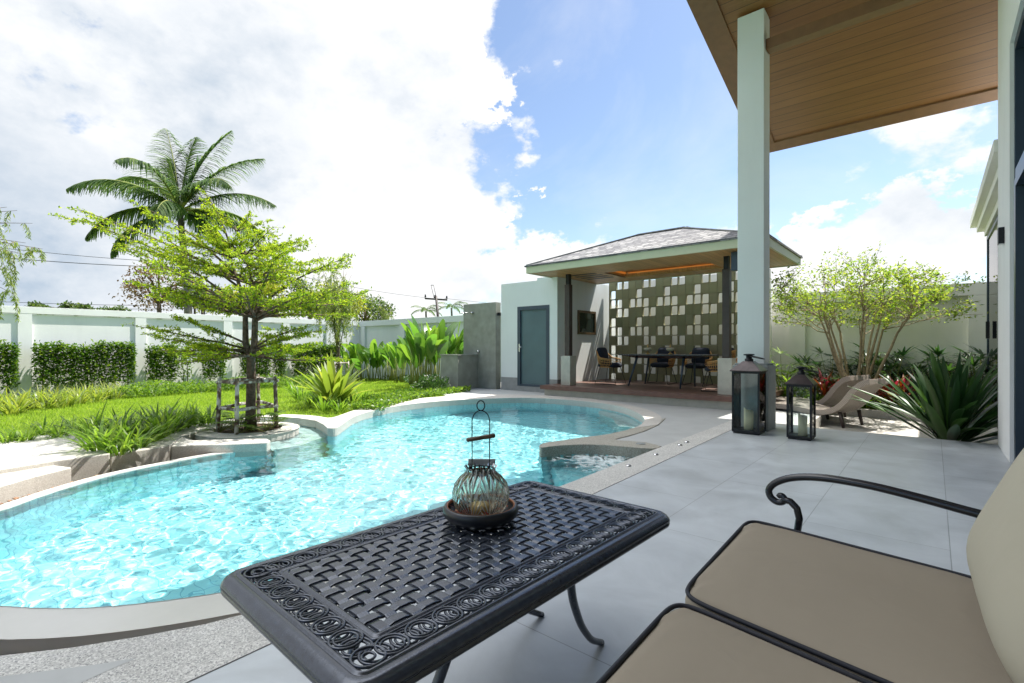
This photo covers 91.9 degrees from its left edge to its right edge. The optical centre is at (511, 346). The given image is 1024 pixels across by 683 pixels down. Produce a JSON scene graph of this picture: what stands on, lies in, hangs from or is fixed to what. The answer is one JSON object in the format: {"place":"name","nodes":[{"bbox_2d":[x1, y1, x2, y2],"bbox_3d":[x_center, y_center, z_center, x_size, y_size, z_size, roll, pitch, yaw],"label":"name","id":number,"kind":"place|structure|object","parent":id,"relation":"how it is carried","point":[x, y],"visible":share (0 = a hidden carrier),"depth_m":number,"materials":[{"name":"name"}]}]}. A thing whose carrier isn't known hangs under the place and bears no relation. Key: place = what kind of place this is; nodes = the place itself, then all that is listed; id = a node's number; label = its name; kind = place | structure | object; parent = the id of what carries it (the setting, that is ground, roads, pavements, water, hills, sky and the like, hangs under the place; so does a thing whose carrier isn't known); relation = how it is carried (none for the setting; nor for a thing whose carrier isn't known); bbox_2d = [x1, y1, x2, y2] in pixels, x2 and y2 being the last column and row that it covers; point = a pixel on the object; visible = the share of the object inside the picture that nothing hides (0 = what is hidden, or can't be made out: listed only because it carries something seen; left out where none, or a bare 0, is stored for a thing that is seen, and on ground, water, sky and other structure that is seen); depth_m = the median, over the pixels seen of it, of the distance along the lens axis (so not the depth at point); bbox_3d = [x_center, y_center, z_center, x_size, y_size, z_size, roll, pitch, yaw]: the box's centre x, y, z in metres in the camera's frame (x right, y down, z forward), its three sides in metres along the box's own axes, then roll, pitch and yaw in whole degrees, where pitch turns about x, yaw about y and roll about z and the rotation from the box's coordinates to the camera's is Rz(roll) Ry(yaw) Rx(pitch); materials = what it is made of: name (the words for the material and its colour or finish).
{"place":"outdoors","nodes":[
{"label":"outdoors","id":0,"kind":"place"},
{"bbox_2d":[0,377,443,447],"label":"lawn","id":1,"kind":"structure","parent":0,"point":[206,400],"depth_m":9.82,"materials":[{"name":"plant"}]},
{"bbox_2d":[0,339,21,396],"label":"clipped hedge","id":2,"kind":"object","parent":1,"relation":"on","point":[11,361],"visible":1,"depth_m":14.05,"materials":[{"name":"green plant"}]},
{"bbox_2d":[0,207,46,322],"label":"willowy tree","id":3,"kind":"object","parent":1,"relation":"on","point":[7,255],"visible":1,"depth_m":8.39,"materials":[{"name":"green plant"}]},
{"bbox_2d":[0,419,48,441],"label":"lily clump","id":4,"kind":"object","parent":1,"relation":"on","point":[29,437],"visible":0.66,"depth_m":5.68,"materials":[{"name":"green plant"}]},
{"bbox_2d":[0,389,50,415],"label":"border lily","id":5,"kind":"object","parent":1,"relation":"on","point":[17,410],"visible":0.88,"depth_m":8.82,"materials":[{"name":"green plant"}]},
{"bbox_2d":[19,414,65,435],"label":"lily clump","id":6,"kind":"object","parent":1,"relation":"on","point":[39,427],"visible":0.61,"depth_m":6.16,"materials":[{"name":"green plant"}]},
{"bbox_2d":[31,387,68,409],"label":"border lily","id":7,"kind":"object","parent":1,"relation":"on","point":[51,405],"visible":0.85,"depth_m":9.79,"materials":[{"name":"green plant"}]},
{"bbox_2d":[29,418,78,438],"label":"lily clump","id":8,"kind":"object","parent":1,"relation":"on","point":[54,431],"visible":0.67,"depth_m":5.89,"materials":[{"name":"green plant"}]},
{"bbox_2d":[0,433,109,481],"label":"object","id":9,"kind":"object","parent":1,"relation":"on","point":[43,451],"visible":0.51,"depth_m":4.90,"materials":[{"name":"stone"}]},
{"bbox_2d":[38,412,125,452],"bbox_3d":[-4.385,0.911,5.182,0.768,0.416,0.736,0,0,-4],"label":"lily clump","id":10,"kind":"object","parent":9,"relation":"on","point":[88,439],"visible":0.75,"depth_m":5.12,"materials":[{"name":"green plant"}]},
{"bbox_2d":[45,401,116,438],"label":"lily clump","id":11,"kind":"object","parent":1,"relation":"on","point":[99,418],"visible":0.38,"depth_m":5.75,"materials":[{"name":"green plant"}]},
{"bbox_2d":[30,339,137,390],"bbox_3d":[-13.204,0.595,15.381,0.555,1.732,2.609,0,0,40],"label":"clipped hedge","id":12,"kind":"object","parent":1,"relation":"on","point":[79,356],"visible":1,"depth_m":15.26,"materials":[{"name":"green plant"}]},
{"bbox_2d":[65,405,162,444],"bbox_3d":[-4.498,0.884,5.630,0.834,0.471,0.870,0,0,11],"label":"lily clump","id":13,"kind":"object","parent":1,"relation":"on","point":[112,426],"visible":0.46,"depth_m":5.63,"materials":[{"name":"green plant"}]},
{"bbox_2d":[93,410,160,441],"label":"lily clump","id":14,"kind":"object","parent":1,"relation":"on","point":[126,428],"visible":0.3,"depth_m":5.77,"materials":[{"name":"green plant"}]},
{"bbox_2d":[109,416,184,442],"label":"lily clump","id":15,"kind":"object","parent":1,"relation":"on","point":[144,432],"visible":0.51,"depth_m":5.72,"materials":[{"name":"green plant"}]},
{"bbox_2d":[115,403,188,438],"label":"lily clump","id":16,"kind":"object","parent":1,"relation":"on","point":[155,422],"visible":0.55,"depth_m":5.99,"materials":[{"name":"green plant"}]},
{"bbox_2d":[143,342,180,383],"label":"clipped hedge","id":17,"kind":"object","parent":1,"relation":"on","point":[156,369],"visible":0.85,"depth_m":16.80,"materials":[{"name":"green plant"}]},
{"bbox_2d":[110,425,215,471],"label":"planter kerb","id":18,"kind":"structure","parent":1,"relation":"on","point":[157,451],"depth_m":5.36,"materials":[{"name":"stone"}]},
{"bbox_2d":[64,417,154,455],"bbox_3d":[-4.047,0.916,5.087,0.728,0.404,0.708,0,0,-1],"label":"lily clump","id":19,"kind":"object","parent":18,"relation":"on","point":[110,449],"visible":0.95,"depth_m":5.07,"materials":[{"name":"green plant"}]},
{"bbox_2d":[104,423,172,449],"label":"lily clump","id":20,"kind":"object","parent":18,"relation":"on","point":[137,446],"visible":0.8,"depth_m":5.32,"materials":[{"name":"green plant"}]},
{"bbox_2d":[149,407,202,434],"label":"lily clump","id":21,"kind":"object","parent":1,"relation":"on","point":[176,426],"visible":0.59,"depth_m":6.35,"materials":[{"name":"green plant"}]},
{"bbox_2d":[148,399,211,428],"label":"lily clump","id":22,"kind":"object","parent":1,"relation":"on","point":[189,424],"visible":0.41,"depth_m":6.61,"materials":[{"name":"green plant"}]},
{"bbox_2d":[199,342,226,381],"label":"clipped hedge","id":23,"kind":"object","parent":1,"relation":"on","point":[210,373],"visible":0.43,"depth_m":18.03,"materials":[{"name":"green plant"}]},
{"bbox_2d":[105,373,352,397],"bbox_3d":[-8.509,1.151,16.377,1.602,0.523,8.049,0,0,27],"label":"ground cover","id":24,"kind":"object","parent":1,"relation":"on","point":[170,386],"visible":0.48,"depth_m":14.23,"materials":[{"name":"green plant"}]},
{"bbox_2d":[238,343,272,377],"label":"clipped hedge","id":25,"kind":"object","parent":1,"relation":"on","point":[260,368],"visible":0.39,"depth_m":19.23,"materials":[{"name":"green plant"}]},
{"bbox_2d":[271,346,287,376],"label":"clipped hedge","id":26,"kind":"object","parent":1,"relation":"on","point":[277,363],"visible":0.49,"depth_m":19.85,"materials":[{"name":"green plant"}]},
{"bbox_2d":[290,343,343,376],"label":"clipped hedge","id":27,"kind":"object","parent":1,"relation":"on","point":[319,351],"visible":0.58,"depth_m":20.93,"materials":[{"name":"green plant"}]},
{"bbox_2d":[283,351,381,405],"bbox_3d":[-3.388,0.582,9.293,1.832,1.075,1.777,0,0,40],"label":"crinum","id":28,"kind":"object","parent":1,"relation":"on","point":[329,381],"visible":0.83,"depth_m":9.15,"materials":[{"name":"green plant"}]},
{"bbox_2d":[312,253,359,369],"bbox_3d":[-6.764,-1.139,18.942,1.839,5.067,1.894,0,0,-17],"label":"willowy tree","id":29,"kind":"object","parent":1,"relation":"on","point":[340,308],"visible":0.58,"depth_m":18.85,"materials":[{"name":"green plant"}]},
{"bbox_2d":[340,344,361,378],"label":"banana plant","id":30,"kind":"object","parent":1,"relation":"on","point":[344,353],"visible":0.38,"depth_m":20.25,"materials":[{"name":"green plant"}]},
{"bbox_2d":[342,342,369,380],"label":"banana plant","id":31,"kind":"object","parent":1,"relation":"on","point":[357,360],"visible":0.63,"depth_m":20.06,"materials":[{"name":"green plant"}]},
{"bbox_2d":[357,339,382,380],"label":"banana plant","id":32,"kind":"object","parent":1,"relation":"on","point":[372,361],"visible":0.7,"depth_m":19.84,"materials":[{"name":"green plant"}]},
{"bbox_2d":[363,342,391,380],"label":"banana plant","id":33,"kind":"object","parent":1,"relation":"on","point":[378,356],"visible":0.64,"depth_m":19.84,"materials":[{"name":"green plant"}]},
{"bbox_2d":[377,343,394,380],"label":"banana plant","id":34,"kind":"object","parent":1,"relation":"on","point":[385,360],"visible":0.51,"depth_m":19.46,"materials":[{"name":"green plant"}]},
{"bbox_2d":[381,342,406,382],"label":"banana plant","id":35,"kind":"object","parent":1,"relation":"on","point":[397,357],"visible":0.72,"depth_m":17.88,"materials":[{"name":"green plant"}]},
{"bbox_2d":[347,385,471,410],"bbox_3d":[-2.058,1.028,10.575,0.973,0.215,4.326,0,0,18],"label":"ground cover","id":36,"kind":"object","parent":1,"relation":"on","point":[386,400],"visible":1,"depth_m":10.08,"materials":[{"name":"green plant"}]},
{"bbox_2d":[395,326,430,383],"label":"banana plant","id":37,"kind":"object","parent":1,"relation":"on","point":[404,349],"visible":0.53,"depth_m":15.42,"materials":[{"name":"green plant"}]},
{"bbox_2d":[401,315,446,387],"bbox_3d":[-2.452,0.120,13.899,1.301,2.101,1.370,0,0,-17],"label":"banana plant","id":38,"kind":"object","parent":1,"relation":"on","point":[420,344],"visible":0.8,"depth_m":13.76,"materials":[{"name":"green plant"}]},
{"bbox_2d":[410,372,450,388],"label":"round shrub","id":39,"kind":"object","parent":1,"relation":"on","point":[427,382],"visible":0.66,"depth_m":12.38,"materials":[{"name":"green plant"}]},
{"bbox_2d":[414,319,460,382],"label":"banana plant","id":40,"kind":"object","parent":1,"relation":"on","point":[447,335],"visible":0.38,"depth_m":14.13,"materials":[{"name":"green plant"}]},
{"bbox_2d":[444,321,462,353],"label":"banana plant","id":41,"kind":"object","parent":1,"relation":"on","point":[452,345],"visible":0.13,"depth_m":14.74,"materials":[{"name":"green plant"}]},
{"bbox_2d":[0,403,641,607],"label":"pool water","id":42,"kind":"structure","parent":0,"point":[195,527],"depth_m":3.90,"materials":[{"name":"liquid"}]},
{"bbox_2d":[7,403,635,509],"bbox_3d":[-1.216,1.774,6.372,5.636,1.152,8.888,0,0,40],"label":"pool shell","id":43,"kind":"object","parent":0,"point":[344,430],"visible":0.12,"depth_m":5.54,"materials":[{"name":"tile"}]},
{"bbox_2d":[0,452,292,655],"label":"overflow rim","id":44,"kind":"object","parent":43,"relation":"on","point":[26,629],"visible":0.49,"depth_m":2.18,"materials":[{"name":"stone"}]},
{"bbox_2d":[171,437,270,459],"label":"basin kerb","id":45,"kind":"structure","parent":43,"relation":"on","point":[181,447],"depth_m":5.63,"materials":[{"name":"stone"}]},
{"bbox_2d":[189,394,661,436],"bbox_3d":[-1.042,1.159,8.983,6.833,0.142,4.782,0,0,0],"label":"pool coping","id":46,"kind":"object","parent":43,"relation":"on","point":[336,425],"visible":0.68,"depth_m":9.21,"materials":[{"name":"stone"}]},
{"bbox_2d":[539,418,664,457],"bbox_3d":[1.616,1.245,6.253,1.106,0.310,2.998,0,0,40],"label":"spa wall coping","id":47,"kind":"object","parent":43,"relation":"on","point":[608,444],"visible":0.54,"depth_m":5.54,"materials":[{"name":"beige stone"}]},
{"bbox_2d":[0,0,997,446],"label":"sky","id":48,"kind":"structure","parent":0,"point":[456,147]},
{"bbox_2d":[189,424,1011,682],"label":"terrace","id":49,"kind":"structure","parent":0,"point":[709,498],"depth_m":3.10,"materials":[{"name":"tile"}]},
{"bbox_2d":[220,481,669,682],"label":"coffee table","id":50,"kind":"object","parent":49,"relation":"on","point":[252,594],"visible":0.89,"depth_m":1.28,"materials":[{"name":"metal"}]},
{"bbox_2d":[443,493,518,529],"bbox_3d":[-0.107,0.564,1.694,0.258,0.064,0.258,0,0,40],"label":"candle bowl","id":51,"kind":"object","parent":50,"relation":"on","point":[463,520],"visible":0.84,"depth_m":1.60,"materials":[{"name":"metal"}]},
{"bbox_2d":[452,400,508,514],"bbox_3d":[-0.107,0.380,1.694,0.196,0.397,0.196,0,0,40],"label":"glass candle lamp","id":52,"kind":"object","parent":51,"relation":"in","point":[478,507],"visible":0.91,"depth_m":1.74,"materials":[{"name":"clear glass"}]},
{"bbox_2d":[186,431,727,682],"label":"terrace joint","id":53,"kind":"object","parent":49,"relation":"on","point":[331,615],"visible":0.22,"depth_m":1.77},
{"bbox_2d":[730,354,767,434],"bbox_3d":[3.025,0.588,6.316,0.366,1.006,0.365,0,0,40],"label":"floor lantern","id":54,"kind":"object","parent":49,"relation":"on","point":[748,365],"visible":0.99,"depth_m":6.27,"materials":[{"name":"black metal"}]},
{"bbox_2d":[744,408,752,429],"bbox_3d":[3.012,0.909,6.301,0.110,0.277,0.110,0,0,40],"label":"pillar candle","id":55,"kind":"object","parent":54,"relation":"on","point":[748,419],"visible":1,"depth_m":6.26,"materials":[{"name":"beige wax"}]},
{"bbox_2d":[784,367,818,440],"bbox_3d":[3.463,0.662,5.896,0.334,0.859,0.302,0,0,40],"label":"floor lantern","id":56,"kind":"object","parent":49,"relation":"on","point":[800,378],"visible":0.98,"depth_m":5.87,"materials":[{"name":"black metal"}]},
{"bbox_2d":[798,413,806,435],"bbox_3d":[3.454,0.913,5.878,0.096,0.269,0.096,0,0,40],"label":"pillar candle","id":57,"kind":"object","parent":56,"relation":"on","point":[802,425],"visible":1,"depth_m":5.85,"materials":[{"name":"beige wax"}]},
{"bbox_2d":[596,448,1023,682],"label":"sofa","id":58,"kind":"object","parent":49,"relation":"on","point":[765,602],"visible":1,"depth_m":1.12,"materials":[{"name":"beige fabric"}]},
{"bbox_2d":[686,0,1023,462],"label":"house","id":59,"kind":"structure","parent":49,"relation":"on","point":[794,73],"depth_m":6.60,"materials":[{"name":"brown"}]},
{"bbox_2d":[1013,7,1023,461],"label":"sliding door","id":60,"kind":"structure","parent":59,"relation":"attached to","point":[1019,244],"depth_m":4.44,"materials":[{"name":"black glass"}]},
{"bbox_2d":[444,388,817,446],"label":"paving","id":61,"kind":"structure","parent":0,"point":[679,423],"depth_m":7.62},
{"bbox_2d":[440,354,477,388],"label":"wall","id":62,"kind":"structure","parent":61,"relation":"on","point":[459,369],"depth_m":12.94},
{"bbox_2d":[459,302,500,388],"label":"shower wall","id":63,"kind":"structure","parent":61,"relation":"on","point":[482,330],"depth_m":13.10,"materials":[{"name":"concrete"}]},
{"bbox_2d":[501,226,802,409],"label":"pavilion","id":64,"kind":"structure","parent":61,"relation":"on","point":[546,349],"depth_m":11.82,"materials":[{"name":"paint"}]},
{"bbox_2d":[517,305,548,386],"bbox_3d":[0.520,-0.019,12.144,0.990,1.981,0.129,0,0,40],"label":"door","id":65,"kind":"structure","parent":64,"relation":"in","point":[532,321],"depth_m":12.17,"materials":[{"name":"wood"}]},
{"bbox_2d":[577,310,595,334],"bbox_3d":[1.913,-0.620,12.630,0.038,0.600,0.836,0,0,40],"label":"framed picture","id":66,"kind":"object","parent":64,"relation":"attached to","point":[586,322],"depth_m":12.62,"materials":[{"name":"brown metal"}]},
{"bbox_2d":[595,347,625,384],"bbox_3d":[2.296,0.433,11.677,0.608,0.851,0.619,0,0,40],"label":"dining chair","id":67,"kind":"object","parent":64,"relation":"on","point":[603,356],"visible":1,"depth_m":11.63,"materials":[{"name":"wicker"}]},
{"bbox_2d":[647,347,676,383],"bbox_3d":[3.590,0.433,11.809,0.619,0.851,0.608,0,0,40],"label":"dining chair","id":68,"kind":"object","parent":64,"relation":"on","point":[664,362],"visible":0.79,"depth_m":11.79,"materials":[{"name":"fabric"}]},
{"bbox_2d":[619,354,718,388],"bbox_3d":[3.403,0.514,10.826,1.850,0.707,1.000,0,0,40],"label":"dining table","id":69,"kind":"object","parent":64,"relation":"on","point":[683,357],"visible":0.98,"depth_m":10.62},
{"bbox_2d":[682,347,712,385],"bbox_3d":[4.229,0.433,11.265,0.619,0.851,0.608,0,0,40],"label":"dining chair","id":70,"kind":"object","parent":64,"relation":"on","point":[701,363],"visible":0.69,"depth_m":11.27,"materials":[{"name":"fabric"}]},
{"bbox_2d":[701,348,735,391],"bbox_3d":[4.050,0.433,9.667,0.608,0.851,0.619,0,0,30],"label":"dining chair","id":71,"kind":"object","parent":64,"relation":"on","point":[709,368],"visible":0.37,"depth_m":9.52,"materials":[{"name":"beige metal"}]},
{"bbox_2d":[818,415,997,444],"bbox_3d":[6.840,1.260,6.417,5.900,0.001,3.160,0,0,40],"label":"lounger court","id":72,"kind":"object","parent":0,"point":[884,426],"depth_m":7.85,"materials":[{"name":"stone"}]},
{"bbox_2d":[776,375,870,419],"bbox_3d":[5.431,0.874,9.282,0.680,0.785,2.018,0,0,-30],"label":"sun lounger","id":73,"kind":"object","parent":72,"relation":"on","point":[837,392],"visible":0.42,"depth_m":8.56,"materials":[{"name":"beige wicker"}]},
{"bbox_2d":[776,378,890,427],"bbox_3d":[5.099,0.874,8.383,0.680,0.785,2.018,0,0,-30],"label":"sun lounger","id":74,"kind":"object","parent":72,"relation":"on","point":[848,404],"visible":0.69,"depth_m":7.76,"materials":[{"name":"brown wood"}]},
{"bbox_2d":[807,408,921,427],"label":"court kerb","id":75,"kind":"structure","parent":72,"relation":"on","point":[870,413],"depth_m":8.72,"materials":[{"name":"concrete"}]},
{"bbox_2d":[846,349,997,442],"bbox_3d":[5.610,0.647,6.134,1.985,1.267,2.254,0,0,5],"label":"giant lily","id":76,"kind":"object","parent":72,"relation":"on","point":[954,405],"visible":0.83,"depth_m":6.05,"materials":[{"name":"green plant"}]},
{"label":"planting bed","id":77,"kind":"structure","parent":0,"visible":0},
{"bbox_2d":[770,347,823,387],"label":"fan palm","id":78,"kind":"object","parent":77,"relation":"on","point":[786,377],"visible":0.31,"depth_m":10.47,"materials":[{"name":"green plant"}]},
{"bbox_2d":[776,353,853,397],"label":"fan palm","id":79,"kind":"object","parent":77,"relation":"on","point":[806,362],"visible":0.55,"depth_m":10.46,"materials":[{"name":"green plant"}]},
{"bbox_2d":[814,368,837,396],"bbox_3d":[6.101,0.798,9.611,0.703,0.805,0.795,0,0,-11],"label":"cordyline","id":80,"kind":"object","parent":77,"relation":"on","point":[824,389],"visible":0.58,"depth_m":9.57,"materials":[{"name":"red plant"}]},
{"bbox_2d":[794,346,863,391],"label":"fan palm","id":81,"kind":"object","parent":77,"relation":"on","point":[820,365],"visible":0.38,"depth_m":10.57,"materials":[{"name":"green plant"}]},
{"bbox_2d":[820,342,929,401],"bbox_3d":[7.100,0.501,9.800,2.157,1.412,1.759,0,0,40],"label":"fan palm","id":82,"kind":"object","parent":77,"relation":"on","point":[877,363],"visible":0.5,"depth_m":9.89,"materials":[{"name":"green plant"}]},
{"bbox_2d":[770,243,985,405],"bbox_3d":[6.656,-0.308,9.374,3.538,3.144,3.617,0,0,40],"label":"spreading tree","id":83,"kind":"object","parent":77,"relation":"on","point":[933,297],"visible":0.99,"depth_m":9.13,"materials":[{"name":"green plant"}]},
{"bbox_2d":[847,346,916,396],"bbox_3d":[7.657,0.584,9.896,1.682,1.246,1.898,0,0,-15],"label":"fan palm","id":84,"kind":"object","parent":77,"relation":"on","point":[901,354],"visible":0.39,"depth_m":9.67,"materials":[{"name":"green plant"}]},
{"bbox_2d":[800,393,993,412],"bbox_3d":[7.283,1.077,8.647,4.043,0.432,0.772,0,0,40],"label":"ground cover","id":85,"kind":"object","parent":77,"relation":"on","point":[806,396],"visible":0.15,"depth_m":9.00,"materials":[{"name":"white plant"}]},
{"bbox_2d":[874,355,943,396],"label":"fan palm","id":86,"kind":"object","parent":77,"relation":"on","point":[885,373],"visible":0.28,"depth_m":9.71,"materials":[{"name":"green plant"}]},
{"bbox_2d":[901,344,986,385],"bbox_3d":[8.032,0.575,9.214,1.586,1.263,1.998,0,0,-15],"label":"fan palm","id":87,"kind":"object","parent":77,"relation":"on","point":[938,351],"visible":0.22,"depth_m":9.12,"materials":[{"name":"green plant"}]},
{"bbox_2d":[944,344,989,410],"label":"fan palm","id":88,"kind":"object","parent":77,"relation":"on","point":[973,362],"visible":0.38,"depth_m":8.82,"materials":[{"name":"green plant"}]},
{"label":"gutter bed","id":89,"kind":"structure","parent":0,"visible":0},
{"bbox_2d":[0,465,70,504],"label":"stone step","id":90,"kind":"object","parent":89,"relation":"on","point":[19,484],"visible":0.49,"depth_m":4.30,"materials":[{"name":"stone"}]},
{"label":"shallow ledge","id":91,"kind":"structure","parent":0,"visible":0},
{"bbox_2d":[194,422,299,440],"bbox_3d":[-3.577,1.550,6.721,1.345,0.900,1.264,0,0,40],"label":"tree planter","id":92,"kind":"object","parent":91,"relation":"on","point":[286,430],"visible":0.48,"depth_m":6.42,"materials":[{"name":"stone"}]},
{"bbox_2d":[47,185,371,430],"bbox_3d":[-3.695,-0.479,6.559,3.040,3.257,3.361,0,0,40],"label":"layered tree","id":93,"kind":"object","parent":92,"relation":"in","point":[262,308],"visible":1,"depth_m":6.47,"materials":[{"name":"green plant"}]},
{"bbox_2d":[215,374,278,434],"bbox_3d":[-3.665,0.780,6.799,0.950,0.763,0.788,0,0,40],"label":"tree stake frame","id":94,"kind":"object","parent":92,"relation":"on","point":[257,380],"visible":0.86,"depth_m":6.49,"materials":[{"name":"grey wood"}]},
{"bbox_2d":[237,410,293,431],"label":"philodendron","id":95,"kind":"object","parent":92,"relation":"in","point":[267,414],"visible":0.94,"depth_m":6.53,"materials":[{"name":"green plant"}]},
{"label":"ground","id":96,"kind":"structure","parent":0,"visible":0},
{"bbox_2d":[108,257,207,312],"bbox_3d":[-22.895,-2.079,32.117,4.044,7.300,5.413,0,0,40],"label":"bushy tree","id":97,"kind":"object","parent":96,"relation":"on","point":[141,289],"visible":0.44,"depth_m":31.50,"materials":[{"name":"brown plant"}]},
{"bbox_2d":[66,128,276,313],"bbox_3d":[-15.912,-4.740,23.891,7.980,12.596,8.285,0,0,40],"label":"coconut palm","id":98,"kind":"object","parent":96,"relation":"on","point":[183,197],"visible":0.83,"depth_m":23.68,"materials":[{"name":"green plant"}]},
{"bbox_2d":[0,306,359,396],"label":"boundary wall","id":99,"kind":"structure","parent":96,"relation":"on","point":[80,326],"depth_m":16.39,"materials":[{"name":"paint"}]},
{"bbox_2d":[195,284,263,315],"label":"bushy tree","id":100,"kind":"object","parent":96,"relation":"on","point":[229,299],"visible":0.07,"depth_m":26.34,"materials":[{"name":"green plant"}]},
{"bbox_2d":[275,278,340,324],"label":"bushy tree","id":101,"kind":"object","parent":96,"relation":"on","point":[309,309],"visible":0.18,"depth_m":29.39,"materials":[{"name":"green plant"}]},
{"bbox_2d":[0,420,731,682],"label":"granite strip","id":102,"kind":"object","parent":96,"relation":"on","point":[184,655],"visible":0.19,"depth_m":1.79,"materials":[{"name":"stone"}]},
{"bbox_2d":[0,658,134,682],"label":"grey paving inlay","id":103,"kind":"object","parent":102,"relation":"on","point":[80,674],"visible":1,"depth_m":1.65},
{"bbox_2d":[352,294,397,320],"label":"bushy tree","id":104,"kind":"object","parent":96,"relation":"on","point":[369,303],"visible":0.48,"depth_m":35.73,"materials":[{"name":"green plant"}]},
{"bbox_2d":[359,315,462,379],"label":"boundary wall","id":105,"kind":"structure","parent":96,"relation":"on","point":[380,331],"depth_m":21.49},
{"bbox_2d":[611,282,986,399],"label":"boundary wall","id":106,"kind":"structure","parent":96,"relation":"on","point":[962,333],"depth_m":10.31,"materials":[{"name":"paint"}]},
{"bbox_2d":[970,139,997,427],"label":"house wing","id":107,"kind":"structure","parent":96,"relation":"on","point":[984,217],"depth_m":7.75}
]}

